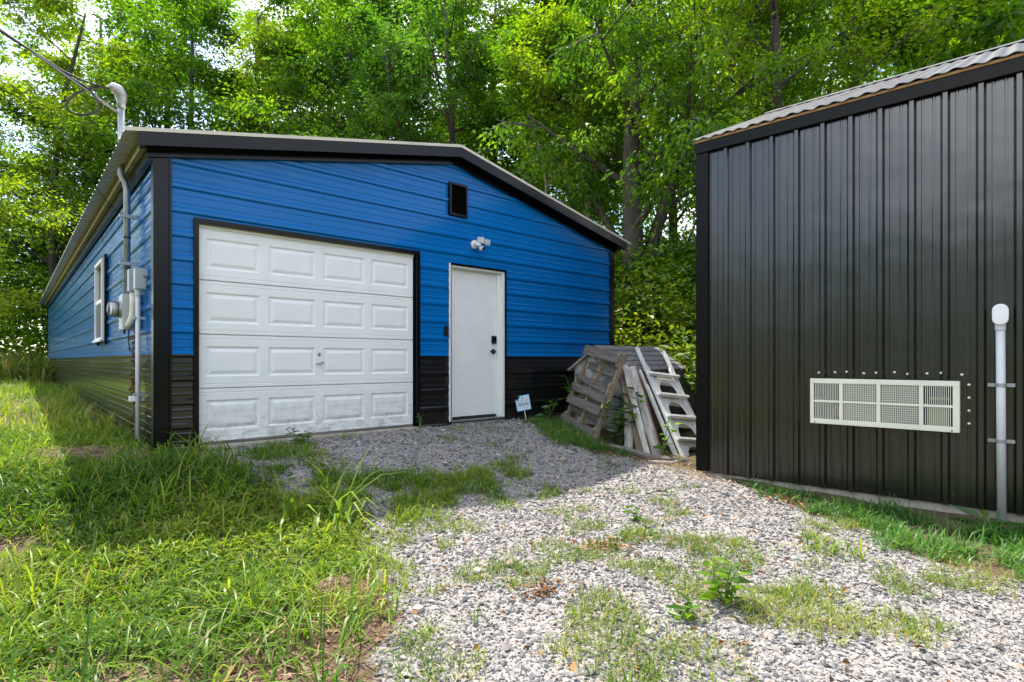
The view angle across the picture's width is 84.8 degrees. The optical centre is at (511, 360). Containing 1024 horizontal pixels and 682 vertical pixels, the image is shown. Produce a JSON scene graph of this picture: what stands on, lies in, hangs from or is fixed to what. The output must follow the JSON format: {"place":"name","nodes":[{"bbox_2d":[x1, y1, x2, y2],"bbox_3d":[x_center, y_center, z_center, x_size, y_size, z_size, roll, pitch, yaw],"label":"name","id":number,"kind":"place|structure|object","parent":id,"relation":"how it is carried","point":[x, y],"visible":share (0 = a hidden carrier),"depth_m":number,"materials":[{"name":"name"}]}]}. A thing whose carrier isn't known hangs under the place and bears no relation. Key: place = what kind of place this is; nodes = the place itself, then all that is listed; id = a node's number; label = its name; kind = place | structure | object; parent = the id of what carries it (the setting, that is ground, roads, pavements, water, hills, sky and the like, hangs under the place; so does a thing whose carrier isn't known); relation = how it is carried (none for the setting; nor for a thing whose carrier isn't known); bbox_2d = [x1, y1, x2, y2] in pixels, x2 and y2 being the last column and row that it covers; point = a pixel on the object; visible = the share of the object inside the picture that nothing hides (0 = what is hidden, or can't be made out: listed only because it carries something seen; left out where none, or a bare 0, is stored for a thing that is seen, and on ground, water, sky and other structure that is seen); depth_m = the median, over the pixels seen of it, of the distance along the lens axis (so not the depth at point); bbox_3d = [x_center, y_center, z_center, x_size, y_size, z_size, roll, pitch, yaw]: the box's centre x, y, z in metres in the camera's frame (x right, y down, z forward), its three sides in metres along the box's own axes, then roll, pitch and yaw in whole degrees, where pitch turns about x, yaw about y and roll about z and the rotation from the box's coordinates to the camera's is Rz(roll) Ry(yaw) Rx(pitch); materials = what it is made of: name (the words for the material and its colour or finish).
{"place":"outdoors","nodes":[
{"label":"outdoors","id":0,"kind":"place"},
{"bbox_2d":[0,0,1008,354],"label":"sky","id":1,"kind":"structure","parent":0,"point":[89,17],"materials":[{"name":"white"}]},
{"bbox_2d":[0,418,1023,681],"bbox_3d":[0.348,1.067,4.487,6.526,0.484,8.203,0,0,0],"label":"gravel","id":2,"kind":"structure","parent":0,"point":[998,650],"depth_m":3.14,"materials":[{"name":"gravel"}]},
{"bbox_2d":[251,421,635,491],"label":"threshold tufts","id":3,"kind":"object","parent":2,"relation":"on","point":[449,439],"visible":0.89,"depth_m":6.07,"materials":[{"name":"green plant"}]},
{"bbox_2d":[434,595,494,625],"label":"grass clump","id":4,"kind":"object","parent":2,"relation":"on","point":[474,620],"visible":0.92,"depth_m":2.67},
{"bbox_2d":[664,591,701,622],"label":"weed","id":5,"kind":"object","parent":2,"relation":"on","point":[688,605],"visible":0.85,"depth_m":2.70,"materials":[{"name":"green plant"}]},
{"bbox_2d":[770,566,817,603],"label":"grass clump","id":6,"kind":"object","parent":2,"relation":"on","point":[789,589],"visible":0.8,"depth_m":2.98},
{"bbox_2d":[0,302,1023,681],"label":"ground","id":7,"kind":"structure","parent":0,"point":[500,620],"depth_m":3.17,"materials":[{"name":"gravel"}]},
{"bbox_2d":[0,347,54,382],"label":"tall weeds","id":8,"kind":"object","parent":7,"relation":"on","point":[19,364],"visible":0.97,"depth_m":17.51,"materials":[{"name":"green plant"}]},
{"bbox_2d":[0,34,81,325],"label":"tree","id":9,"kind":"object","parent":7,"relation":"on","point":[17,109],"visible":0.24,"depth_m":26.39,"materials":[{"name":"green plant"}]},
{"bbox_2d":[0,0,84,347],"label":"tree","id":10,"kind":"object","parent":7,"relation":"on","point":[7,183],"visible":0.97,"depth_m":17.94,"materials":[{"name":"green plant"}]},
{"bbox_2d":[0,371,140,447],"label":"side grass","id":11,"kind":"structure","parent":7,"relation":"on","point":[23,390],"depth_m":8.27,"materials":[{"name":"plant"}]},
{"bbox_2d":[0,95,143,335],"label":"tree","id":12,"kind":"object","parent":7,"relation":"on","point":[95,178],"visible":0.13,"depth_m":27.66,"materials":[{"name":"green plant"}]},
{"bbox_2d":[37,402,116,432],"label":"grass clump","id":13,"kind":"object","parent":7,"relation":"on","point":[79,419],"visible":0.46,"depth_m":6.68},
{"bbox_2d":[0,0,171,337],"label":"tree","id":14,"kind":"object","parent":7,"relation":"on","point":[68,64],"visible":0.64,"depth_m":24.15,"materials":[{"name":"green plant"}]},
{"bbox_2d":[0,0,182,283],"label":"tree","id":15,"kind":"object","parent":7,"relation":"on","point":[36,46],"visible":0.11,"depth_m":31.40,"materials":[{"name":"green plant"}]},
{"bbox_2d":[4,0,249,262],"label":"tree","id":16,"kind":"object","parent":7,"relation":"on","point":[120,20],"visible":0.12,"depth_m":29.97,"materials":[{"name":"green plant"}]},
{"bbox_2d":[38,591,217,681],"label":"grass clump","id":17,"kind":"object","parent":7,"relation":"on","point":[124,666],"visible":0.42,"depth_m":2.32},
{"bbox_2d":[15,0,306,247],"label":"tree","id":18,"kind":"object","parent":7,"relation":"on","point":[197,66],"visible":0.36,"depth_m":25.35,"materials":[{"name":"green plant"}]},
{"bbox_2d":[135,516,231,584],"bbox_3d":[-2.040,1.135,3.405,0.540,0.316,0.581,0,0,-41],"label":"grass clump","id":19,"kind":"object","parent":7,"relation":"on","point":[188,540],"visible":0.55,"depth_m":3.39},
{"bbox_2d":[167,423,223,452],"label":"grass clump","id":20,"kind":"object","parent":7,"relation":"on","point":[201,437],"visible":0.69,"depth_m":5.28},
{"bbox_2d":[0,422,401,681],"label":"lawn grass","id":21,"kind":"structure","parent":7,"relation":"on","point":[75,651],"depth_m":3.27,"materials":[{"name":"plant"}]},
{"bbox_2d":[129,429,278,480],"bbox_3d":[-2.612,0.848,4.744,1.200,0.574,1.012,0,0,0],"label":"grass clump","id":22,"kind":"object","parent":7,"relation":"on","point":[187,460],"visible":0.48,"depth_m":4.72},
{"bbox_2d":[92,0,327,133],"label":"tree","id":23,"kind":"object","parent":7,"relation":"on","point":[173,100],"visible":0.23,"depth_m":26.80,"materials":[{"name":"green plant"}]},
{"bbox_2d":[144,469,277,508],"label":"grass clump","id":24,"kind":"object","parent":7,"relation":"on","point":[239,486],"visible":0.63,"depth_m":4.22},
{"bbox_2d":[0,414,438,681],"bbox_3d":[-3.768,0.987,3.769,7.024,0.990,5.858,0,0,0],"label":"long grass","id":25,"kind":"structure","parent":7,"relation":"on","point":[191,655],"depth_m":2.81,"materials":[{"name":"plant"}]},
{"bbox_2d":[199,562,277,612],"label":"grass clump","id":26,"kind":"object","parent":7,"relation":"on","point":[228,587],"visible":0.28,"depth_m":2.88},
{"bbox_2d":[140,0,337,134],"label":"tree","id":27,"kind":"object","parent":7,"relation":"on","point":[251,19],"visible":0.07,"depth_m":33.63,"materials":[{"name":"green plant"}]},
{"bbox_2d":[226,514,312,542],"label":"grass clump","id":28,"kind":"object","parent":7,"relation":"on","point":[267,521],"visible":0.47,"depth_m":3.81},
{"bbox_2d":[202,5,343,136],"bbox_3d":[-12.100,-7.816,27.297,9.575,17.701,11.680,0,0,9],"label":"tree","id":29,"kind":"object","parent":7,"relation":"on","point":[264,46],"visible":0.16,"depth_m":26.00,"materials":[{"name":"green plant"}]},
{"bbox_2d":[181,0,394,138],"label":"tree","id":30,"kind":"object","parent":7,"relation":"on","point":[307,46],"visible":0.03,"depth_m":28.57,"materials":[{"name":"green plant"}]},
{"bbox_2d":[246,477,336,541],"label":"grass clump","id":31,"kind":"object","parent":7,"relation":"on","point":[289,508],"visible":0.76,"depth_m":4.06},
{"bbox_2d":[286,427,312,443],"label":"weed","id":32,"kind":"object","parent":7,"relation":"on","point":[301,435],"visible":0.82,"depth_m":5.75,"materials":[{"name":"green plant"}]},
{"bbox_2d":[259,514,367,555],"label":"grass clump","id":33,"kind":"object","parent":7,"relation":"on","point":[326,529],"visible":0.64,"depth_m":3.70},
{"bbox_2d":[214,0,444,141],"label":"tree","id":34,"kind":"object","parent":7,"relation":"on","point":[351,45],"visible":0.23,"depth_m":23.94,"materials":[{"name":"green plant"}]},
{"bbox_2d":[38,126,630,451],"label":"garage building","id":35,"kind":"structure","parent":7,"relation":"on","point":[322,287],"depth_m":6.63,"materials":[{"name":"blue metal"}]},
{"bbox_2d":[92,258,103,342],"bbox_3d":[-5.890,-0.834,8.077,0.170,1.152,0.920,0,0,-42],"label":"window","id":36,"kind":"structure","parent":35,"relation":"in","point":[99,267],"depth_m":8.14,"materials":[{"name":"white paint"}]},
{"bbox_2d":[106,82,147,442],"bbox_3d":[-3.880,-0.967,5.638,0.280,3.794,0.733,0,0,-42],"label":"electric meter","id":37,"kind":"object","parent":35,"relation":"attached to","point":[125,309],"visible":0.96,"depth_m":5.67,"materials":[{"name":"metal"}]},
{"bbox_2d":[127,329,141,438],"bbox_3d":[-3.810,0.315,5.673,0.144,1.266,0.150,0,0,0],"label":"conduit pipe","id":38,"kind":"object","parent":37,"relation":"hanging from","point":[133,385],"visible":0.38,"depth_m":5.66,"materials":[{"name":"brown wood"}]},
{"bbox_2d":[199,224,413,444],"bbox_3d":[-2.154,-0.247,6.265,2.424,2.158,0.099,0,0,-42],"label":"garage door","id":39,"kind":"structure","parent":35,"relation":"in","point":[316,337],"depth_m":6.12,"materials":[{"name":"white metal"}]},
{"bbox_2d":[452,265,504,421],"bbox_3d":[-0.500,-0.222,7.775,0.948,2.087,0.150,0,0,-42],"label":"entry door","id":40,"kind":"structure","parent":35,"relation":"in","point":[478,295],"depth_m":7.82,"materials":[{"name":"white paint"}]},
{"bbox_2d":[471,237,490,250],"bbox_3d":[-0.409,-1.574,7.656,0.255,0.191,0.181,0,0,-42],"label":"security light","id":41,"kind":"object","parent":35,"relation":"attached to","point":[475,244],"visible":1,"depth_m":7.61,"materials":[{"name":"white plastic"}]},
{"bbox_2d":[267,442,405,535],"bbox_3d":[-1.348,1.062,4.131,1.180,0.927,1.077,0,0,0],"label":"grass clump","id":42,"kind":"object","parent":7,"relation":"on","point":[338,514],"visible":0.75,"depth_m":4.12,"materials":[{"name":"plant"}]},
{"bbox_2d":[288,455,394,529],"bbox_3d":[-1.329,1.077,4.368,0.742,0.740,1.000,0,0,24],"label":"grass clump","id":43,"kind":"object","parent":7,"relation":"on","point":[321,493],"visible":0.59,"depth_m":4.32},
{"bbox_2d":[257,0,467,140],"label":"tree","id":44,"kind":"object","parent":7,"relation":"on","point":[405,16],"visible":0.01,"depth_m":29.02,"materials":[{"name":"green plant"}]},
{"bbox_2d":[261,0,508,142],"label":"tree","id":45,"kind":"object","parent":7,"relation":"on","point":[332,66],"visible":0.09,"depth_m":25.40,"materials":[{"name":"green plant"}]},
{"bbox_2d":[327,43,447,142],"bbox_3d":[-5.243,-6.435,22.078,5.719,11.893,4.542,0,0,0],"label":"tree","id":46,"kind":"object","parent":7,"relation":"on","point":[363,119],"visible":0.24,"depth_m":21.65,"materials":[{"name":"green plant"}]},
{"bbox_2d":[0,435,775,681],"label":"dry straw","id":47,"kind":"object","parent":7,"relation":"on","point":[681,463],"visible":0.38,"depth_m":3.73,"materials":[{"name":"plant"}]},
{"bbox_2d":[236,436,564,524],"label":"grass patch","id":48,"kind":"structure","parent":7,"relation":"on","point":[449,499],"depth_m":5.01,"materials":[{"name":"plant"}]},
{"bbox_2d":[286,0,552,167],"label":"tree","id":49,"kind":"object","parent":7,"relation":"on","point":[412,50],"visible":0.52,"depth_m":19.27,"materials":[{"name":"green plant"}]},
{"bbox_2d":[430,0,578,196],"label":"tree","id":50,"kind":"object","parent":7,"relation":"on","point":[500,23],"visible":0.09,"depth_m":24.57,"materials":[{"name":"green plant"}]},
{"bbox_2d":[0,1,1009,361],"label":"woods","id":51,"kind":"object","parent":7,"relation":"on","point":[38,335],"depth_m":26.03,"materials":[{"name":"green plant"}]},
{"bbox_2d":[515,394,530,417],"bbox_3d":[0.177,0.711,8.084,0.224,0.415,0.013,-10,-2,-22],"label":"yard sign","id":52,"kind":"object","parent":7,"relation":"on","point":[523,403],"visible":1,"depth_m":8.08,"materials":[{"name":"white plastic"}]},
{"bbox_2d":[431,0,649,232],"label":"tree","id":53,"kind":"object","parent":7,"relation":"on","point":[490,105],"visible":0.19,"depth_m":20.25,"materials":[{"name":"green plant"}]},
{"bbox_2d":[472,22,624,220],"bbox_3d":[1.313,-5.366,16.530,5.504,9.000,4.807,0,0,0],"label":"tree","id":54,"kind":"object","parent":7,"relation":"on","point":[506,41],"visible":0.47,"depth_m":16.14,"materials":[{"name":"green plant"}]},
{"bbox_2d":[535,398,564,419],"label":"weed","id":55,"kind":"object","parent":7,"relation":"on","point":[546,407],"visible":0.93,"depth_m":8.12,"materials":[{"name":"green plant"}]},
{"bbox_2d":[457,0,667,224],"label":"tree","id":56,"kind":"object","parent":7,"relation":"on","point":[605,28],"depth_m":21.91,"materials":[{"name":"green plant"}]},
{"bbox_2d":[559,375,579,417],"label":"climbing plant","id":57,"kind":"object","parent":7,"relation":"on","point":[569,390],"visible":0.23,"depth_m":8.42,"materials":[{"name":"green plant"}]},
{"bbox_2d":[497,0,647,218],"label":"tree","id":58,"kind":"object","parent":7,"relation":"on","point":[541,23],"visible":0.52,"depth_m":15.35,"materials":[{"name":"green plant"}]},
{"bbox_2d":[519,416,650,459],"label":"fringe grass","id":59,"kind":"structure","parent":7,"relation":"on","point":[554,426],"depth_m":7.20,"materials":[{"name":"plant"}]},
{"bbox_2d":[559,345,626,438],"bbox_3d":[1.099,0.426,7.777,0.124,1.200,0.974,18,2,-22],"label":"wooden pallet","id":60,"kind":"object","parent":7,"relation":"on","point":[586,402],"visible":0.92,"depth_m":7.69,"materials":[{"name":"grey wood"}]},
{"bbox_2d":[467,0,728,214],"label":"tree","id":61,"kind":"object","parent":7,"relation":"on","point":[622,135],"visible":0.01,"depth_m":24.67,"materials":[{"name":"green plant"}]},
{"bbox_2d":[598,387,645,443],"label":"climbing plant","id":62,"kind":"object","parent":7,"relation":"on","point":[619,425],"visible":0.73,"depth_m":7.25,"materials":[{"name":"green plant"}]},
{"bbox_2d":[624,404,632,447],"bbox_3d":[1.481,0.872,7.133,0.108,0.634,0.036,10,-23,-13],"label":"plank","id":63,"kind":"object","parent":7,"relation":"on","point":[628,435],"visible":0.79,"depth_m":7.11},
{"bbox_2d":[619,372,642,451],"bbox_3d":[1.538,0.675,7.272,0.093,1.243,0.051,3,-35,-15],"label":"plank","id":64,"kind":"object","parent":7,"relation":"on","point":[635,434],"visible":0.58,"depth_m":7.17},
{"bbox_2d":[568,345,695,435],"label":"pump house","id":65,"kind":"structure","parent":7,"relation":"on","point":[653,357],"depth_m":8.23,"materials":[{"name":"wood"}]},
{"bbox_2d":[621,505,646,521],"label":"weed","id":66,"kind":"object","parent":7,"relation":"on","point":[636,517],"visible":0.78,"depth_m":4.30,"materials":[{"name":"green plant"}]},
{"bbox_2d":[622,365,649,452],"bbox_3d":[1.587,0.631,7.188,0.083,1.378,0.056,-10,-33,5],"label":"plank","id":67,"kind":"object","parent":7,"relation":"on","point":[639,423],"visible":0.85,"depth_m":7.15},
{"bbox_2d":[615,297,661,345],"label":"shrub","id":68,"kind":"object","parent":7,"relation":"on","point":[618,318],"visible":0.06,"depth_m":10.57,"materials":[{"name":"green plant"}]},
{"bbox_2d":[516,0,769,247],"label":"tree","id":69,"kind":"object","parent":7,"relation":"on","point":[670,217],"visible":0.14,"depth_m":17.14,"materials":[{"name":"green plant"}]},
{"bbox_2d":[608,444,679,460],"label":"rotten beam","id":70,"kind":"structure","parent":7,"relation":"on","point":[638,453],"depth_m":6.74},
{"bbox_2d":[628,366,660,454],"bbox_3d":[1.700,0.650,7.247,0.123,1.394,0.036,-1,-35,-10],"label":"plank","id":71,"kind":"object","parent":7,"relation":"on","point":[648,428],"visible":0.71,"depth_m":7.19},
{"bbox_2d":[621,517,674,542],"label":"grass clump","id":72,"kind":"object","parent":7,"relation":"on","point":[642,530],"visible":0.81,"depth_m":3.95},
{"bbox_2d":[636,368,661,451],"bbox_3d":[1.780,0.651,7.362,0.058,1.364,0.037,-3,-35,-8],"label":"plank","id":73,"kind":"object","parent":7,"relation":"on","point":[658,441],"visible":0.37,"depth_m":7.32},
{"bbox_2d":[615,286,690,343],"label":"shrub","id":74,"kind":"object","parent":7,"relation":"on","point":[631,315],"visible":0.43,"depth_m":12.43,"materials":[{"name":"green plant"}]},
{"bbox_2d":[615,219,694,276],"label":"shrub","id":75,"kind":"object","parent":7,"relation":"on","point":[645,236],"visible":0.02,"depth_m":14.78,"materials":[{"name":"green plant"}]},
{"bbox_2d":[615,268,695,345],"bbox_3d":[3.776,-1.172,11.586,3.446,1.850,3.071,0,0,0],"label":"shrub","id":76,"kind":"object","parent":7,"relation":"on","point":[680,318],"visible":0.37,"depth_m":11.32,"materials":[{"name":"green plant"}]},
{"bbox_2d":[615,241,695,315],"bbox_3d":[3.701,-1.710,13.065,3.553,1.634,3.202,0,0,-43],"label":"shrub","id":77,"kind":"object","parent":7,"relation":"on","point":[666,276],"visible":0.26,"depth_m":12.44,"materials":[{"name":"green plant"}]},
{"bbox_2d":[615,227,695,299],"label":"shrub","id":78,"kind":"object","parent":7,"relation":"on","point":[633,258],"visible":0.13,"depth_m":13.47,"materials":[{"name":"green plant"}]},
{"bbox_2d":[615,239,695,331],"bbox_3d":[2.793,-1.649,13.528,3.649,2.115,4.095,0,0,-39],"label":"shrub","id":79,"kind":"object","parent":7,"relation":"on","point":[651,281],"visible":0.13,"depth_m":12.47,"materials":[{"name":"green plant"}]},
{"bbox_2d":[615,326,695,379],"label":"shrub","id":80,"kind":"object","parent":7,"relation":"on","point":[665,349],"visible":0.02,"depth_m":10.47,"materials":[{"name":"green plant"}]},
{"bbox_2d":[617,306,695,397],"bbox_3d":[3.421,-0.051,10.036,3.366,2.158,3.000,0,0,-8],"label":"shrub","id":81,"kind":"object","parent":7,"relation":"on","point":[682,348],"visible":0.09,"depth_m":9.82,"materials":[{"name":"green plant"}]},
{"bbox_2d":[635,346,695,456],"bbox_3d":[2.176,0.565,7.589,0.618,1.835,0.170,7,-41,-26],"label":"step ladder","id":82,"kind":"object","parent":7,"relation":"on","point":[684,447],"visible":0.91,"depth_m":7.51,"materials":[{"name":"white plastic"}]},
{"bbox_2d":[653,420,680,454],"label":"climbing plant","id":83,"kind":"object","parent":7,"relation":"on","point":[658,446],"visible":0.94,"depth_m":6.83,"materials":[{"name":"green plant"}]},
{"bbox_2d":[463,0,873,299],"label":"tree","id":84,"kind":"object","parent":7,"relation":"on","point":[663,185],"visible":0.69,"depth_m":13.26,"materials":[{"name":"green plant"}]},
{"bbox_2d":[648,458,689,463],"bbox_3d":[1.871,1.192,6.602,0.548,0.043,0.125,0,0,-15],"label":"stick","id":85,"kind":"object","parent":7,"relation":"on","point":[667,462],"visible":0.91,"depth_m":6.56,"materials":[{"name":"white wood"}]},
{"bbox_2d":[644,226,695,281],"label":"shrub","id":86,"kind":"object","parent":7,"relation":"on","point":[682,246],"visible":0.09,"depth_m":13.16,"materials":[{"name":"green plant"}]},
{"bbox_2d":[661,336,695,415],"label":"broadleaf plant","id":87,"kind":"object","parent":7,"relation":"on","point":[686,356],"visible":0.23,"depth_m":8.81,"materials":[{"name":"green plant"}]},
{"bbox_2d":[348,474,1018,681],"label":"gravel tufts","id":88,"kind":"object","parent":7,"relation":"on","point":[757,603],"visible":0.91,"depth_m":2.96,"materials":[{"name":"green plant"}]},
{"bbox_2d":[674,238,695,284],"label":"shrub","id":89,"kind":"object","parent":7,"relation":"on","point":[691,261],"visible":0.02,"depth_m":12.39,"materials":[{"name":"green plant"}]},
{"bbox_2d":[411,492,1023,681],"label":"dead leaves","id":90,"kind":"object","parent":7,"relation":"on","point":[573,665],"visible":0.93,"depth_m":3.06,"materials":[{"name":"plant"}]},
{"bbox_2d":[694,556,753,605],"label":"weed","id":91,"kind":"object","parent":7,"relation":"on","point":[724,574],"visible":0.95,"depth_m":2.87,"materials":[{"name":"green plant"}]},
{"bbox_2d":[644,0,943,197],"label":"tree","id":92,"kind":"object","parent":7,"relation":"on","point":[797,82],"visible":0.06,"depth_m":17.20,"materials":[{"name":"green plant"}]},
{"bbox_2d":[587,0,1005,160],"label":"tree","id":93,"kind":"object","parent":7,"relation":"on","point":[772,15],"visible":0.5,"depth_m":12.26,"materials":[{"name":"green plant"}]},
{"bbox_2d":[683,0,917,187],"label":"tree","id":94,"kind":"object","parent":7,"relation":"on","point":[816,21],"visible":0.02,"depth_m":23.17,"materials":[{"name":"green plant"}]},
{"bbox_2d":[778,527,876,562],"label":"grass clump","id":95,"kind":"object","parent":7,"relation":"on","point":[819,545],"visible":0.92,"depth_m":3.65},
{"bbox_2d":[690,39,1023,522],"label":"metal shed","id":96,"kind":"structure","parent":7,"relation":"on","point":[873,230],"depth_m":5.05,"materials":[{"name":"black metal"}]},
{"bbox_2d":[810,377,959,432],"bbox_3d":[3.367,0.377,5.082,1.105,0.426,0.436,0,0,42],"label":"vent grille","id":97,"kind":"object","parent":96,"relation":"attached to","point":[920,404],"visible":0.99,"depth_m":4.93,"materials":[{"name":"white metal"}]},
{"bbox_2d":[988,304,1014,520],"bbox_3d":[3.827,0.413,4.389,0.163,1.704,0.083,0,0,42],"label":"vent pipe","id":98,"kind":"object","parent":96,"relation":"attached to","point":[1000,315],"visible":0.98,"depth_m":4.37,"materials":[{"name":"grey plastic"}]},
{"bbox_2d":[733,473,1023,586],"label":"grass strip","id":99,"kind":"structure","parent":7,"relation":"on","point":[901,534],"depth_m":3.96,"materials":[{"name":"plant"}]},
{"bbox_2d":[790,0,1023,101],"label":"tree","id":100,"kind":"object","parent":7,"relation":"on","point":[988,29],"visible":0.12,"depth_m":10.97,"materials":[{"name":"green plant"}]},
{"bbox_2d":[849,0,1023,78],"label":"tree","id":101,"kind":"object","parent":7,"relation":"on","point":[915,66],"visible":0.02,"depth_m":17.55,"materials":[{"name":"green plant"}]},
{"bbox_2d":[916,506,1023,550],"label":"grass clump","id":102,"kind":"object","parent":7,"relation":"on","point":[972,532],"visible":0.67,"depth_m":3.97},
{"bbox_2d":[946,504,1023,528],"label":"weed","id":103,"kind":"object","parent":7,"relation":"on","point":[974,513],"visible":0.46,"depth_m":4.35,"materials":[{"name":"green plant"}]},
{"bbox_3d":[-14.000,-5.176,-2.000,1.800,13.200,0.320,0,0,0],"label":"utility pole","id":104,"kind":"object","parent":7,"relation":"on","visible":0},
{"bbox_2d":[0,30,108,115],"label":"insulated cable","id":105,"kind":"object","parent":104,"relation":"attached to","point":[71,97],"visible":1,"depth_m":5.65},
{"bbox_2d":[0,28,117,113],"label":"service cable","id":106,"kind":"object","parent":104,"relation":"attached to","point":[75,82],"visible":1,"depth_m":5.59,"materials":[{"name":"metal"}]},
{"bbox_2d":[0,131,119,212],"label":"telephone cable","id":107,"kind":"object","parent":104,"relation":"attached to","point":[63,161],"visible":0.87,"depth_m":6.04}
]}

